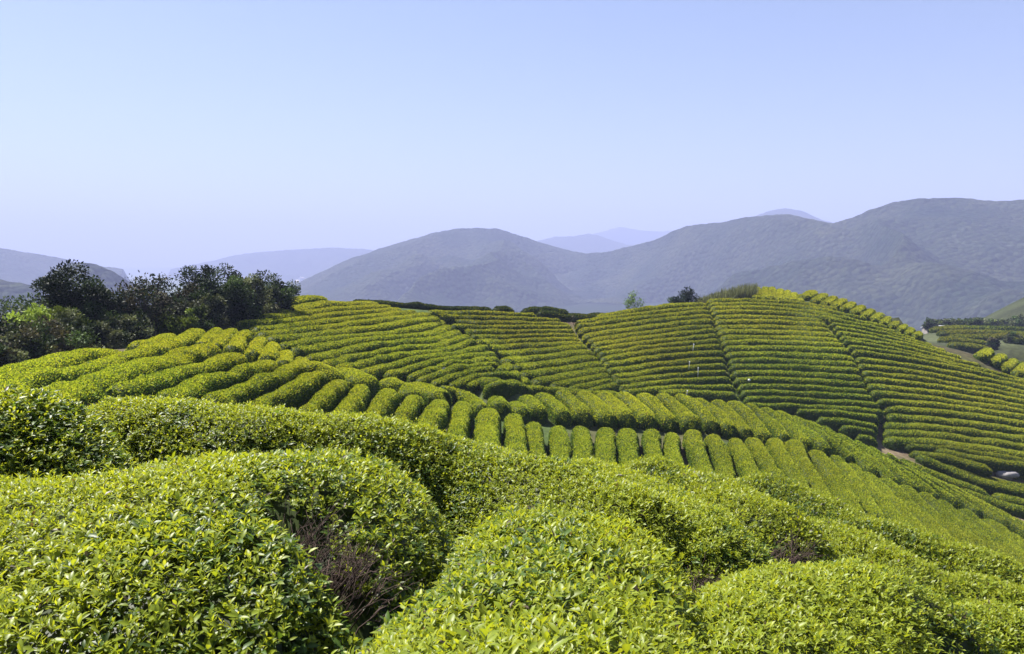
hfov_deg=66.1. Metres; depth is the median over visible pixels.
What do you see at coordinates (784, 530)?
tea bush
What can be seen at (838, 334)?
tea hedge
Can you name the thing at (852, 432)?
tea hedge
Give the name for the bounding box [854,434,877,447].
tea hedge
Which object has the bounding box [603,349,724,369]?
tea hedge
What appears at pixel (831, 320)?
tea hedge
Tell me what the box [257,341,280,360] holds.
tea hedge
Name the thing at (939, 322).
shrub
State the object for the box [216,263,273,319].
tree
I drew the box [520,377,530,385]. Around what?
tea hedge
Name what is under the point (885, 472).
tea hedge
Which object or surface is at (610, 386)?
tea hedge
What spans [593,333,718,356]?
tea hedge
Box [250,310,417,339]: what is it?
tea hedge
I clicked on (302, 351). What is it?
tea hedge
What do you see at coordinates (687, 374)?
tea hedge
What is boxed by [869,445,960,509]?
tea hedge
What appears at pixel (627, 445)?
tea hedge
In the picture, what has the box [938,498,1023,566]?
tea hedge
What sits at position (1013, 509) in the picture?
tea hedge
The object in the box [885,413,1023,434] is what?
tea hedge
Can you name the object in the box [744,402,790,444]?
tea hedge
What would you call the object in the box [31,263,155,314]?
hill
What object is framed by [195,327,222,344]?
tea hedge
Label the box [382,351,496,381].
tea hedge
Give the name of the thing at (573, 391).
tea hedge
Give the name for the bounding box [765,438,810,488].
tea hedge
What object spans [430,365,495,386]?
tea hedge
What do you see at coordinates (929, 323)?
tree
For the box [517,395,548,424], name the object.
tea hedge
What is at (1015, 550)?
tea hedge
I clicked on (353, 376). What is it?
tea hedge
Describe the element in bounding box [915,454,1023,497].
tea hedge
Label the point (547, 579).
tea bush
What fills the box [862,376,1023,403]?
tea hedge
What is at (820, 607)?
tea bush
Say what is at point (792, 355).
tea hedge
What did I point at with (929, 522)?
tea hedge
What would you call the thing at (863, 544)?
tea bush
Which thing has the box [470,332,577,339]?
tea hedge
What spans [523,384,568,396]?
tea hedge
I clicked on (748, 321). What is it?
tea hedge
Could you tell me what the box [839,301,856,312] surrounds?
tea hedge
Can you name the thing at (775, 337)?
tea hedge
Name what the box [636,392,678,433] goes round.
tea hedge
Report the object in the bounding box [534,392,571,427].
tea hedge
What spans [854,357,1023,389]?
tea hedge
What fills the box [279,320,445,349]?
tea hedge
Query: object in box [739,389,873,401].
tea hedge
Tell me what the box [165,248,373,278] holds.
hill
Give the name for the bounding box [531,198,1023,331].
mountain
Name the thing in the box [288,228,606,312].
mountain
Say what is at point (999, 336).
tea hedge
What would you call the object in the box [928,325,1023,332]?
tea hedge
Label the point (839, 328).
tea hedge
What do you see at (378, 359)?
tea hedge
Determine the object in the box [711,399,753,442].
tea hedge
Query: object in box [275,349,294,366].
tea hedge
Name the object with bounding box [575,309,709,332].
tea hedge
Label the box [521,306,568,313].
tea hedge
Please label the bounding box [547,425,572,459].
tea hedge
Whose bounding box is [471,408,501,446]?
tea hedge
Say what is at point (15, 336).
shrub
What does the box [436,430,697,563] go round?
tea bush
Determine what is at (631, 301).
tree
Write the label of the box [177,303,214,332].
shrub
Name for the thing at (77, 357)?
tea hedge
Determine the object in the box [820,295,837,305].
tea hedge
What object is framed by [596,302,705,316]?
tea hedge
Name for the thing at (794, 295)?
tea hedge
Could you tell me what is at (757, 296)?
tea hedge
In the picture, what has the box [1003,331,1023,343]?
shrub
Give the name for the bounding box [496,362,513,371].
tea hedge
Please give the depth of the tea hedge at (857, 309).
104.90 m
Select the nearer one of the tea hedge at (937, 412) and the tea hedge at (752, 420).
the tea hedge at (752, 420)
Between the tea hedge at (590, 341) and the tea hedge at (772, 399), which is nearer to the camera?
the tea hedge at (772, 399)
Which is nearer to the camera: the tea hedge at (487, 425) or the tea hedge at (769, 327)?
the tea hedge at (487, 425)
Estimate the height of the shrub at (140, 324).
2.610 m
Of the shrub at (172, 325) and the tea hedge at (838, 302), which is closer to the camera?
the shrub at (172, 325)
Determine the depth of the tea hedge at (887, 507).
47.46 m
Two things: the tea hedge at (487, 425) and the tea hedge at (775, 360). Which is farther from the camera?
the tea hedge at (775, 360)
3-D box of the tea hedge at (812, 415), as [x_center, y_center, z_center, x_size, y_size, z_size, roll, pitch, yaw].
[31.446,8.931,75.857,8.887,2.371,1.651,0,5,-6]
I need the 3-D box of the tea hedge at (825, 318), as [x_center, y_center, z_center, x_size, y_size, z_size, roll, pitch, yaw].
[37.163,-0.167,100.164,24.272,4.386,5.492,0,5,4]
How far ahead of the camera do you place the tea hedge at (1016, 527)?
58.41 m
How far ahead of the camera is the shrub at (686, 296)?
103.44 m
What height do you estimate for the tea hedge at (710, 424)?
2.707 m
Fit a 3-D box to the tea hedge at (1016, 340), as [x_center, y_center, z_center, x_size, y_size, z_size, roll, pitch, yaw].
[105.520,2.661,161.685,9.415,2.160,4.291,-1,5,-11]
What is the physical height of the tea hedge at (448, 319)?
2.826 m
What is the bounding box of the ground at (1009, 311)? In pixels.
[102,267,1023,520]
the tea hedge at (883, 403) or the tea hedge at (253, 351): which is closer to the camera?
the tea hedge at (253, 351)
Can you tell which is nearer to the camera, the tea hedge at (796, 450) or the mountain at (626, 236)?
the tea hedge at (796, 450)
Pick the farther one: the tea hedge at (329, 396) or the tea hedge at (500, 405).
the tea hedge at (500, 405)
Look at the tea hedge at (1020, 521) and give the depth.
60.73 m
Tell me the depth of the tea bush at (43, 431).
4.93 m
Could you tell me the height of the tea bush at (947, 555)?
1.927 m
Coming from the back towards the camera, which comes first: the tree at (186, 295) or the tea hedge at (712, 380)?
the tea hedge at (712, 380)
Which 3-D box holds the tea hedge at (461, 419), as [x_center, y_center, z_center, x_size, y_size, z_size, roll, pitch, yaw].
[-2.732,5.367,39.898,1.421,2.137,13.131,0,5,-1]
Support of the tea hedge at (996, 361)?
on the ground at (1009, 311)
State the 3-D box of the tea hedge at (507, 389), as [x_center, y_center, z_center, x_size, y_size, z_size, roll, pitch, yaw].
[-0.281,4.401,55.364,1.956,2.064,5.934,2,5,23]
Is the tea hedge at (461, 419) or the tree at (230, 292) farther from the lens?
the tree at (230, 292)
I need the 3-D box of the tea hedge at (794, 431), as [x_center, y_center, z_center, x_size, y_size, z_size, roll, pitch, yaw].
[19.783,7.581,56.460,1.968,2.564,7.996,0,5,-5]
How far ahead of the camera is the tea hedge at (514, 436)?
41.25 m
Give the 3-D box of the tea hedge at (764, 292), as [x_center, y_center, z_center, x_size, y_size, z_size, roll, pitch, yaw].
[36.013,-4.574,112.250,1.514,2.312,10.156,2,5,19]
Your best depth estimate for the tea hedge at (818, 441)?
55.12 m
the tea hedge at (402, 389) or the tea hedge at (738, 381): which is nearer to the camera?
the tea hedge at (402, 389)
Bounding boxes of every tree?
[14,259,127,346]
[102,287,152,316]
[108,270,184,332]
[132,277,212,325]
[174,264,256,327]
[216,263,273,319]
[256,273,300,310]
[623,290,645,308]
[921,317,938,331]
[965,317,983,325]
[1004,314,1023,326]
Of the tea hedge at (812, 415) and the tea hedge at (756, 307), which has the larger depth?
the tea hedge at (756, 307)
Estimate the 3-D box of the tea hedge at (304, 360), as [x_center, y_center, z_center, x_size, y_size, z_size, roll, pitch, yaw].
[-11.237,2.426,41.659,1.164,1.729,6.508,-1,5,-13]
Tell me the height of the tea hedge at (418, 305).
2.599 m
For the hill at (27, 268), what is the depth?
2567.55 m
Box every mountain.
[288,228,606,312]
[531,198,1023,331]
[537,234,633,252]
[593,227,673,244]
[757,208,831,222]
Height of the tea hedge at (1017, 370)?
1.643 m
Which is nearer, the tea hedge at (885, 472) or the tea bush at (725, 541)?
the tea bush at (725, 541)
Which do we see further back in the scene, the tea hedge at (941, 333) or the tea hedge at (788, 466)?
the tea hedge at (941, 333)
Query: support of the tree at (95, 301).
on the ground at (1009, 311)
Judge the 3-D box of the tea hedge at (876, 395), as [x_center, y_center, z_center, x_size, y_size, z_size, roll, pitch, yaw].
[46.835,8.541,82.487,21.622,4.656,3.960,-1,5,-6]
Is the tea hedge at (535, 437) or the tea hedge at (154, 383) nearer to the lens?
the tea hedge at (154, 383)
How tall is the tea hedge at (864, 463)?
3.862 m
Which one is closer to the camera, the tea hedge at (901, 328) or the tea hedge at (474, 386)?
the tea hedge at (474, 386)
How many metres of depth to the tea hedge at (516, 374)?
58.01 m
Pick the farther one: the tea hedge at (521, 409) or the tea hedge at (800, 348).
the tea hedge at (800, 348)
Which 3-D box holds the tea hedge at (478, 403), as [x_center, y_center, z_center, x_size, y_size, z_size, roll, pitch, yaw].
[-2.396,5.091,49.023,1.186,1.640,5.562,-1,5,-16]
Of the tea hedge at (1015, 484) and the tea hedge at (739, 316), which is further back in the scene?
the tea hedge at (739, 316)
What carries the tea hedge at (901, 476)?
on the ground at (1009, 311)
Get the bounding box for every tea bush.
[0,381,139,485]
[0,444,456,653]
[85,393,512,518]
[343,500,710,653]
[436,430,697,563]
[568,454,779,592]
[621,454,840,567]
[688,556,1012,653]
[736,471,1023,592]
[810,515,973,603]
[939,594,1023,653]
[948,568,1023,610]
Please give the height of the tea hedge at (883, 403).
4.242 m
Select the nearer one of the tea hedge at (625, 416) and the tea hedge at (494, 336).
the tea hedge at (625, 416)
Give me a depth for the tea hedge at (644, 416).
53.09 m
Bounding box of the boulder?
[995,471,1019,479]
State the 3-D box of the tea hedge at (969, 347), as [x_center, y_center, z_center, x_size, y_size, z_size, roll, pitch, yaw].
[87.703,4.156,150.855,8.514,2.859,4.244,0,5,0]
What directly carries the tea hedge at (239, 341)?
on the ground at (1009, 311)
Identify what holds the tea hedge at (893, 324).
on the ground at (1009, 311)
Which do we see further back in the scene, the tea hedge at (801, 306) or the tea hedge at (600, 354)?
the tea hedge at (801, 306)
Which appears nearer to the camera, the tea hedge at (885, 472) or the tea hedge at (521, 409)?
the tea hedge at (521, 409)
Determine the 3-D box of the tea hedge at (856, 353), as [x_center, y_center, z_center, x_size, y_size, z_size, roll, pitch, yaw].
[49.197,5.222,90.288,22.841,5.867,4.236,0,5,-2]
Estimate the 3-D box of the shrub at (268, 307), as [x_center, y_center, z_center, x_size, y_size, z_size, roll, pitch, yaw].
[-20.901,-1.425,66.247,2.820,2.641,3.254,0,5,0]
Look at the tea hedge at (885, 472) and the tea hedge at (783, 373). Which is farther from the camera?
the tea hedge at (783, 373)
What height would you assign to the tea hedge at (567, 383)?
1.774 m
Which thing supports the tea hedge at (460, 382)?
on the ground at (1009, 311)
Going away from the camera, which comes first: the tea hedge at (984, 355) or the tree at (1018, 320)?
the tea hedge at (984, 355)
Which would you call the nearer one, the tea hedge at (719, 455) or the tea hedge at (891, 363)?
the tea hedge at (719, 455)
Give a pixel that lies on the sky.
(134, 133)
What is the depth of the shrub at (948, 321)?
222.00 m
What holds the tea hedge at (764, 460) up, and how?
on the ground at (1009, 311)
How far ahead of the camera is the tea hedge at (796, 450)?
47.58 m
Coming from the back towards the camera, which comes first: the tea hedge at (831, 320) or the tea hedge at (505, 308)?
the tea hedge at (831, 320)
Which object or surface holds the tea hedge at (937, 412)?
on the ground at (1009, 311)
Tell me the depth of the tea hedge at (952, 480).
66.58 m
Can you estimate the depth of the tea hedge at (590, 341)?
88.79 m
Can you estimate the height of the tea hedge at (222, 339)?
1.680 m
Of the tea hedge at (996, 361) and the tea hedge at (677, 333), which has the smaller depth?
the tea hedge at (677, 333)
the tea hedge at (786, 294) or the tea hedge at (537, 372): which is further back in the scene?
the tea hedge at (786, 294)
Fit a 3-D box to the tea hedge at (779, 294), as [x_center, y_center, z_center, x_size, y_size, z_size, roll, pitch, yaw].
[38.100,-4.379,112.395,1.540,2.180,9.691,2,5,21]
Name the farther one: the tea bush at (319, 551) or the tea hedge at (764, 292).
the tea hedge at (764, 292)
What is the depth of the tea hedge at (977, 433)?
76.88 m
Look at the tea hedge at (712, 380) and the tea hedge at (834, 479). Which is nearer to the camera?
the tea hedge at (834, 479)
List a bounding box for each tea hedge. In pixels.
[0,328,205,390]
[0,348,121,379]
[45,343,222,410]
[101,352,247,401]
[125,333,176,350]
[152,359,277,399]
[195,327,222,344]
[200,361,307,405]
[211,328,237,351]
[222,329,252,354]
[234,307,401,330]
[244,336,267,362]
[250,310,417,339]
[250,370,327,414]
[253,312,430,338]
[256,304,390,319]
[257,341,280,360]
[265,315,440,342]
[274,300,379,312]
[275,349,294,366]
[278,295,327,304]
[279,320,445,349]
[290,325,452,356]
[294,356,308,371]
[300,379,349,413]
[306,330,462,361]
[306,360,344,382]
[322,334,469,366]
[326,384,371,421]
[334,338,477,369]
[336,367,380,398]
[353,299,492,310]
[360,344,488,381]
[365,388,399,418]
[379,377,423,402]
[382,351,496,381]
[392,394,424,423]
[405,356,499,382]
[410,382,451,410]
[415,361,499,383]
[416,399,450,433]
[427,309,535,317]
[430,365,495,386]
[438,313,560,324]
[441,385,476,404]
[445,401,474,438]
[447,371,513,389]
[451,323,571,332]
[453,319,569,325]
[462,391,487,418]
[463,328,574,336]
[464,376,500,393]
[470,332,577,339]
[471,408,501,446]
[475,336,580,346]
[482,379,524,399]
[486,395,511,420]
[488,341,583,353]
[492,305,513,312]
[496,344,587,359]
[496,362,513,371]
[500,349,593,364]
[503,413,527,452]
[509,401,531,423]
[510,370,520,380]
[512,354,597,371]
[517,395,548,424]
[519,361,603,380]
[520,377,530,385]
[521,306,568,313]
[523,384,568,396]
[525,422,545,457]
[530,367,608,386]
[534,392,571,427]
[535,310,602,321]
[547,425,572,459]
[549,373,610,387]
[555,390,593,427]
[566,387,617,395]
[569,378,612,388]
[570,426,593,458]
[574,305,708,328]
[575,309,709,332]
[575,390,617,429]
[577,314,712,338]
[581,318,713,343]
[586,324,714,348]
[588,382,619,392]
[590,328,716,352]
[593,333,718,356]
[594,427,616,465]
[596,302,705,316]
[596,338,720,361]
[597,391,636,429]
[599,343,722,363]
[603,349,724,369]
[607,356,725,377]
[611,362,727,381]
[614,370,728,388]
[615,391,657,430]
[615,428,639,465]
[619,376,731,391]
[622,384,735,396]
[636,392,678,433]
[641,428,663,459]
[655,393,701,434]
[656,389,738,402]
[662,432,685,467]
[674,393,719,435]
[682,429,713,474]
[695,397,736,439]
[704,433,736,479]
[705,297,838,311]
[707,301,866,320]
[709,304,886,327]
[710,309,900,333]
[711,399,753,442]
[713,313,824,322]
[714,318,828,327]
[714,324,831,332]
[717,328,836,338]
[719,334,840,343]
[720,338,844,349]
[723,344,850,356]
[724,351,854,361]
[727,356,856,368]
[727,400,771,445]
[727,438,759,481]
[728,363,859,375]
[730,369,863,381]
[733,376,865,389]
[736,383,867,394]
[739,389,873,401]
[742,395,879,408]
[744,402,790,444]
[744,437,784,477]
[751,287,760,298]
[751,402,883,423]
[760,286,768,299]
[760,407,812,451]
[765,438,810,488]
[768,286,776,299]
[775,288,784,299]
[777,410,832,457]
[782,289,790,299]
[785,439,831,498]
[790,292,797,300]
[793,415,855,463]
[794,408,879,427]
[798,290,817,300]
[807,450,864,512]
[810,293,828,303]
[812,422,880,477]
[816,416,877,434]
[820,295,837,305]
[823,426,898,484]
[828,317,914,339]
[828,322,931,345]
[829,455,885,519]
[830,298,847,309]
[832,325,945,350]
[835,330,961,358]
[838,425,876,440]
[838,433,919,492]
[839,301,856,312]
[839,335,981,366]
[842,339,1009,377]
[847,345,1023,380]
[848,304,866,314]
[848,462,911,527]
[851,349,1023,383]
[853,440,938,499]
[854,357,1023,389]
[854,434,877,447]
[857,363,1023,393]
[858,308,876,320]
[860,370,1023,398]
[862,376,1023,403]
[865,383,1023,408]
[865,472,929,534]
[868,312,884,322]
[868,390,1023,413]
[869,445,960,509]
[876,398,1023,420]
[877,316,891,325]
[879,477,954,541]
[882,405,1023,427]
[882,422,1023,442]
[882,429,1023,450]
[882,436,1023,457]
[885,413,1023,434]
[886,453,983,518]
[887,320,902,329]
[896,323,908,333]
[899,458,989,496]
[900,485,975,547]
[902,443,1023,461]
[904,327,915,336]
[904,461,1009,529]
[908,450,991,478]
[910,331,922,340]
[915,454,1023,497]
[918,492,994,552]
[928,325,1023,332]
[929,474,1023,538]
[933,447,1023,475]
[936,329,1023,336]
[937,336,986,345]
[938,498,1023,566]
[946,464,1023,487]
[947,332,1023,340]
[947,341,989,352]
[949,484,1023,525]
[958,508,1023,565]
[960,487,1023,518]
[972,347,994,363]
[981,518,1023,548]
[988,353,1007,368]
[991,492,1023,506]
[998,358,1018,373]
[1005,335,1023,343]
[1009,362,1023,377]
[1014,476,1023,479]
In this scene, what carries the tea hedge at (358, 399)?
on the ground at (1009, 311)
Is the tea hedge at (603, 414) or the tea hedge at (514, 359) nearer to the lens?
the tea hedge at (603, 414)
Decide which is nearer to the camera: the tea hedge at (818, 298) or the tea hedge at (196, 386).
the tea hedge at (196, 386)
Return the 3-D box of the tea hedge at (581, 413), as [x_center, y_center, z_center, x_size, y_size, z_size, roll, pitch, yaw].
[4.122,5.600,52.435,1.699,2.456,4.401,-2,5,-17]
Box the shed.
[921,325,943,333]
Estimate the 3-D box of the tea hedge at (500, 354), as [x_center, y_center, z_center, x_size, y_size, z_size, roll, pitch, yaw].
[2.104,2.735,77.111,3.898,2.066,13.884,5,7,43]
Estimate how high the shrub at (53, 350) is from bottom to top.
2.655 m
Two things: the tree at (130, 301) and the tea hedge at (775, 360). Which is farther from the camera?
the tea hedge at (775, 360)
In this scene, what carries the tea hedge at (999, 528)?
on the ground at (1009, 311)
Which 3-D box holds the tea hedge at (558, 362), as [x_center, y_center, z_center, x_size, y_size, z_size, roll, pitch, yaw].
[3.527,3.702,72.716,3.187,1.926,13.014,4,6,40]
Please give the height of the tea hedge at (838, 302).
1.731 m
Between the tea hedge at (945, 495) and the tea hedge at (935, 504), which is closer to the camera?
the tea hedge at (935, 504)
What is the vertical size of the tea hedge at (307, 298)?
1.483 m
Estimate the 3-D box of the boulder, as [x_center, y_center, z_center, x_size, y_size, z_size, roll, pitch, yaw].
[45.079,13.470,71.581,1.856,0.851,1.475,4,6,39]
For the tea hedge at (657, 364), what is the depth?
80.68 m
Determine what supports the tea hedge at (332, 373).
on the ground at (1009, 311)
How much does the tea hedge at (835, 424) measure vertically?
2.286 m
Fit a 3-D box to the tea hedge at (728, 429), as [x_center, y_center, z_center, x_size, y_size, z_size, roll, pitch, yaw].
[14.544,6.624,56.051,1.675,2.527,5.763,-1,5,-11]
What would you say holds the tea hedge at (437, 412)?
on the ground at (1009, 311)
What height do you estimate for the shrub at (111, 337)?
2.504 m
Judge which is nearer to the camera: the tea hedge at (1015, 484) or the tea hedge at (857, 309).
the tea hedge at (1015, 484)
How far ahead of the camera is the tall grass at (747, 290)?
108.29 m
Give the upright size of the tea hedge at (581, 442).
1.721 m
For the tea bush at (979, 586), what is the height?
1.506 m
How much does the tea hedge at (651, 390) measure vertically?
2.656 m
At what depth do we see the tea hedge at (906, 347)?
93.16 m
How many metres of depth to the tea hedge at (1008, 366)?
95.84 m
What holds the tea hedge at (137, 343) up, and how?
on the ground at (1009, 311)
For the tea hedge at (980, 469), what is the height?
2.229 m
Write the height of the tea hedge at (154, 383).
1.969 m
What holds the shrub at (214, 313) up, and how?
on the ground at (1009, 311)
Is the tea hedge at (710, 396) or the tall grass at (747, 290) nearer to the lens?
the tea hedge at (710, 396)
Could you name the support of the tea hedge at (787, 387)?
on the ground at (1009, 311)
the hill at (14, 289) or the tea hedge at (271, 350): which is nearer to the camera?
the tea hedge at (271, 350)
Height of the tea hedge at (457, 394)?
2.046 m
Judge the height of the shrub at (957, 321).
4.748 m
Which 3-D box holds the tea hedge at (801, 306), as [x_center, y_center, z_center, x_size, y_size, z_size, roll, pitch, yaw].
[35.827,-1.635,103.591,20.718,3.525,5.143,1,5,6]
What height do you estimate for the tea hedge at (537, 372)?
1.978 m
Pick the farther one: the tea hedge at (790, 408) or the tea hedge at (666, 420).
the tea hedge at (790, 408)
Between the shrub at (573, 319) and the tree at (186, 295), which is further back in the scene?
the shrub at (573, 319)
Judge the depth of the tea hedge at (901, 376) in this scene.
86.71 m
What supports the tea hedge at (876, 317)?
on the ground at (1009, 311)
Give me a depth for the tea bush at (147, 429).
7.07 m
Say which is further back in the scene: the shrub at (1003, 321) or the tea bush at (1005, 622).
the shrub at (1003, 321)
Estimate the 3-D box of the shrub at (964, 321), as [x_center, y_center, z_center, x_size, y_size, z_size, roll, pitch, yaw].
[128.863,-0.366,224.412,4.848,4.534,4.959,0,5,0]
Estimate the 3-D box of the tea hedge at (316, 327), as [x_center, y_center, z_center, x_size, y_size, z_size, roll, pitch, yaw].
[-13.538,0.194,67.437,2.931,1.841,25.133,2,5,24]
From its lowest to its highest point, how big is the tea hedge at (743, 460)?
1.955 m
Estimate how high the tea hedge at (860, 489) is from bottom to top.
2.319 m
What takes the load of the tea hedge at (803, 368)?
on the ground at (1009, 311)
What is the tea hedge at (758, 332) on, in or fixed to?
on the ground at (1009, 311)
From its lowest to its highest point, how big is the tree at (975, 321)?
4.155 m
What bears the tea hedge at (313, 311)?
on the ground at (1009, 311)
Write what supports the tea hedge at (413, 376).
on the ground at (1009, 311)
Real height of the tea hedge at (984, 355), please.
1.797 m
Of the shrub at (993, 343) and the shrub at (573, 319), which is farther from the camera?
the shrub at (993, 343)
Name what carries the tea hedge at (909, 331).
on the ground at (1009, 311)
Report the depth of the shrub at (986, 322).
225.99 m
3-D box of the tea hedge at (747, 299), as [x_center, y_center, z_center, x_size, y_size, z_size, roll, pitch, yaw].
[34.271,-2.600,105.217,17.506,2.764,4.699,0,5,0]
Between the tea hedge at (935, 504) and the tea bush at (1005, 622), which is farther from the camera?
the tea hedge at (935, 504)
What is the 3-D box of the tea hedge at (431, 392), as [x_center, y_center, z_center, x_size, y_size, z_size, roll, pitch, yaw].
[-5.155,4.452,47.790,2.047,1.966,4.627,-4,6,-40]
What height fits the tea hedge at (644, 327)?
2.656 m
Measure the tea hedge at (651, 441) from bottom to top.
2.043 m
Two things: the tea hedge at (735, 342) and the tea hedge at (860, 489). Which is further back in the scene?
the tea hedge at (735, 342)
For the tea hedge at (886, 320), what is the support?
on the ground at (1009, 311)
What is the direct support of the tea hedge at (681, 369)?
on the ground at (1009, 311)
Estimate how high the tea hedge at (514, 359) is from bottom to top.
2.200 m
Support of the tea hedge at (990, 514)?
on the ground at (1009, 311)
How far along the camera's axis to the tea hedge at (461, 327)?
83.98 m
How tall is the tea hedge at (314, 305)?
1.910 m
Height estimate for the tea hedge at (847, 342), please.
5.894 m
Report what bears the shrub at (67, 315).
on the ground at (1009, 311)
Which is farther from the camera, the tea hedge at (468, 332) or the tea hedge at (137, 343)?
the tea hedge at (468, 332)
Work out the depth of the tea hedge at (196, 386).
29.74 m
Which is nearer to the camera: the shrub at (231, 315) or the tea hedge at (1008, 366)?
the shrub at (231, 315)
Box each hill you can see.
[0,248,129,284]
[0,279,48,320]
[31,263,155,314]
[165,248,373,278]
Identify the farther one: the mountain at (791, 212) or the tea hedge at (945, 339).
the mountain at (791, 212)
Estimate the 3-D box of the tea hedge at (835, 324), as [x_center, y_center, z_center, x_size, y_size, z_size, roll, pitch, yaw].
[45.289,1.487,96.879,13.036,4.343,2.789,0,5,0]
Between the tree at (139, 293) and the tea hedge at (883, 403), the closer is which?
the tree at (139, 293)
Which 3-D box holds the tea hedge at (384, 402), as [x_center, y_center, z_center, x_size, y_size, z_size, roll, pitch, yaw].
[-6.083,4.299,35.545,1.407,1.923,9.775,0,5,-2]
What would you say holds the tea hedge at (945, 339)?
on the ground at (1009, 311)
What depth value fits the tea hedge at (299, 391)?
31.27 m
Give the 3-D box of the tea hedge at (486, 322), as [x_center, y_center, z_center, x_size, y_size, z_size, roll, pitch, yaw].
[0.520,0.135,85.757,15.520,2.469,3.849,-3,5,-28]
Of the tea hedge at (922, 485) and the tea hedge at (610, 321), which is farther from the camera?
the tea hedge at (610, 321)
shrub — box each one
[0,295,52,337]
[0,314,63,359]
[0,335,29,366]
[2,302,98,334]
[11,334,71,360]
[31,314,101,351]
[77,315,139,348]
[116,311,156,339]
[146,303,185,336]
[176,293,230,329]
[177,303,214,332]
[221,299,251,328]
[261,295,278,314]
[569,315,577,324]
[667,286,701,303]
[934,318,946,324]
[941,318,957,325]
[948,316,962,324]
[957,318,967,324]
[982,317,994,325]
[985,337,1001,349]
[989,318,1002,325]
[1000,318,1009,325]
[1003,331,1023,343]
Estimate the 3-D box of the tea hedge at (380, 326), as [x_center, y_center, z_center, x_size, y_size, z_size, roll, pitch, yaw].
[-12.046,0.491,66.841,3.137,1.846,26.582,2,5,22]
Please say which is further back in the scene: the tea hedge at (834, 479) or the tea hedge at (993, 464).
the tea hedge at (993, 464)
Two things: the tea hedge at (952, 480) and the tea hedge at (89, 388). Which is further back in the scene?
the tea hedge at (952, 480)
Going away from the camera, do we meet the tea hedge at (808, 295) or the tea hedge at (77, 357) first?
the tea hedge at (77, 357)
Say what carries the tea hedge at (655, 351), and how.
on the ground at (1009, 311)
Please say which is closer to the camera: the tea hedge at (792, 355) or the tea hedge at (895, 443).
the tea hedge at (895, 443)
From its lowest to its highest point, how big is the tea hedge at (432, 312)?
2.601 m
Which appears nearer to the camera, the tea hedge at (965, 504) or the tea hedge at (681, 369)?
the tea hedge at (965, 504)
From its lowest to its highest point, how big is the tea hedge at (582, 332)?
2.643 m
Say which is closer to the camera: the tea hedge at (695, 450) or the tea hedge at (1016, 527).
the tea hedge at (695, 450)
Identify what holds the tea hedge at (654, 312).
on the ground at (1009, 311)
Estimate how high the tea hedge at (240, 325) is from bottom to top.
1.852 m
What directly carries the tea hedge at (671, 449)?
on the ground at (1009, 311)
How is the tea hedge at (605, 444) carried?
on the ground at (1009, 311)
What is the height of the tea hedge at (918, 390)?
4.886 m
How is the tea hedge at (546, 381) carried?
on the ground at (1009, 311)
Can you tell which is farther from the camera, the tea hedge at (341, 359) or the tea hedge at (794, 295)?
the tea hedge at (794, 295)
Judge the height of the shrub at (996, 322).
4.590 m
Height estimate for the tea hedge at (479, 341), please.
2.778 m
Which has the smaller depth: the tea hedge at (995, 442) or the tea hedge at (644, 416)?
the tea hedge at (644, 416)
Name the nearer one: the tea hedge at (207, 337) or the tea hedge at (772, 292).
the tea hedge at (207, 337)
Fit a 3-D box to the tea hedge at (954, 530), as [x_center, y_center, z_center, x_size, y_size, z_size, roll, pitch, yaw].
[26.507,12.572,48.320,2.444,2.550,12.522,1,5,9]
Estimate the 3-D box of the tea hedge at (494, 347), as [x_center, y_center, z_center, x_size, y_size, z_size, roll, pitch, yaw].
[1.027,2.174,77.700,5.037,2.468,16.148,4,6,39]
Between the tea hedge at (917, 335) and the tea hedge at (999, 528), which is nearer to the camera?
the tea hedge at (999, 528)
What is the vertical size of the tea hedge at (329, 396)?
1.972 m
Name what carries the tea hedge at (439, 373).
on the ground at (1009, 311)
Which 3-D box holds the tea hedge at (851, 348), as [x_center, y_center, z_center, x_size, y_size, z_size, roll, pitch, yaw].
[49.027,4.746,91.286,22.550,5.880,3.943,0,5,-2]
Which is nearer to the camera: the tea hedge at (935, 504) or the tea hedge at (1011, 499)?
the tea hedge at (935, 504)
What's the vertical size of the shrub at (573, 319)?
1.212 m
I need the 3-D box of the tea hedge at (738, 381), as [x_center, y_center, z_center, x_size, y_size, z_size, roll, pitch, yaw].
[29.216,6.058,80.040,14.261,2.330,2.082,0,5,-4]
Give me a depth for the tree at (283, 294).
67.95 m
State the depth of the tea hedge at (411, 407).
37.81 m
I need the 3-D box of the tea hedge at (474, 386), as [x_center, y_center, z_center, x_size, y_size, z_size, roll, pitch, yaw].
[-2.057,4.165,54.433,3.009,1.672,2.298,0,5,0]
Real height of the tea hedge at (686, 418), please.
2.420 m
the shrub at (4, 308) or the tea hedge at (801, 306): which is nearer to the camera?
the shrub at (4, 308)
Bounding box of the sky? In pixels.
[0,0,1023,267]
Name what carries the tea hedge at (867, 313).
on the ground at (1009, 311)
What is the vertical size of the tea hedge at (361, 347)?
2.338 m
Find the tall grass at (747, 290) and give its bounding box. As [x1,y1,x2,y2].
[695,283,759,302]
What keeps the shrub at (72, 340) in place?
on the ground at (1009, 311)
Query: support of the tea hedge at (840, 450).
on the ground at (1009, 311)
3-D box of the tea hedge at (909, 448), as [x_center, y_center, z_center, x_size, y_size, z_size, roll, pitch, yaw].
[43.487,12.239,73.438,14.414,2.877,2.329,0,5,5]

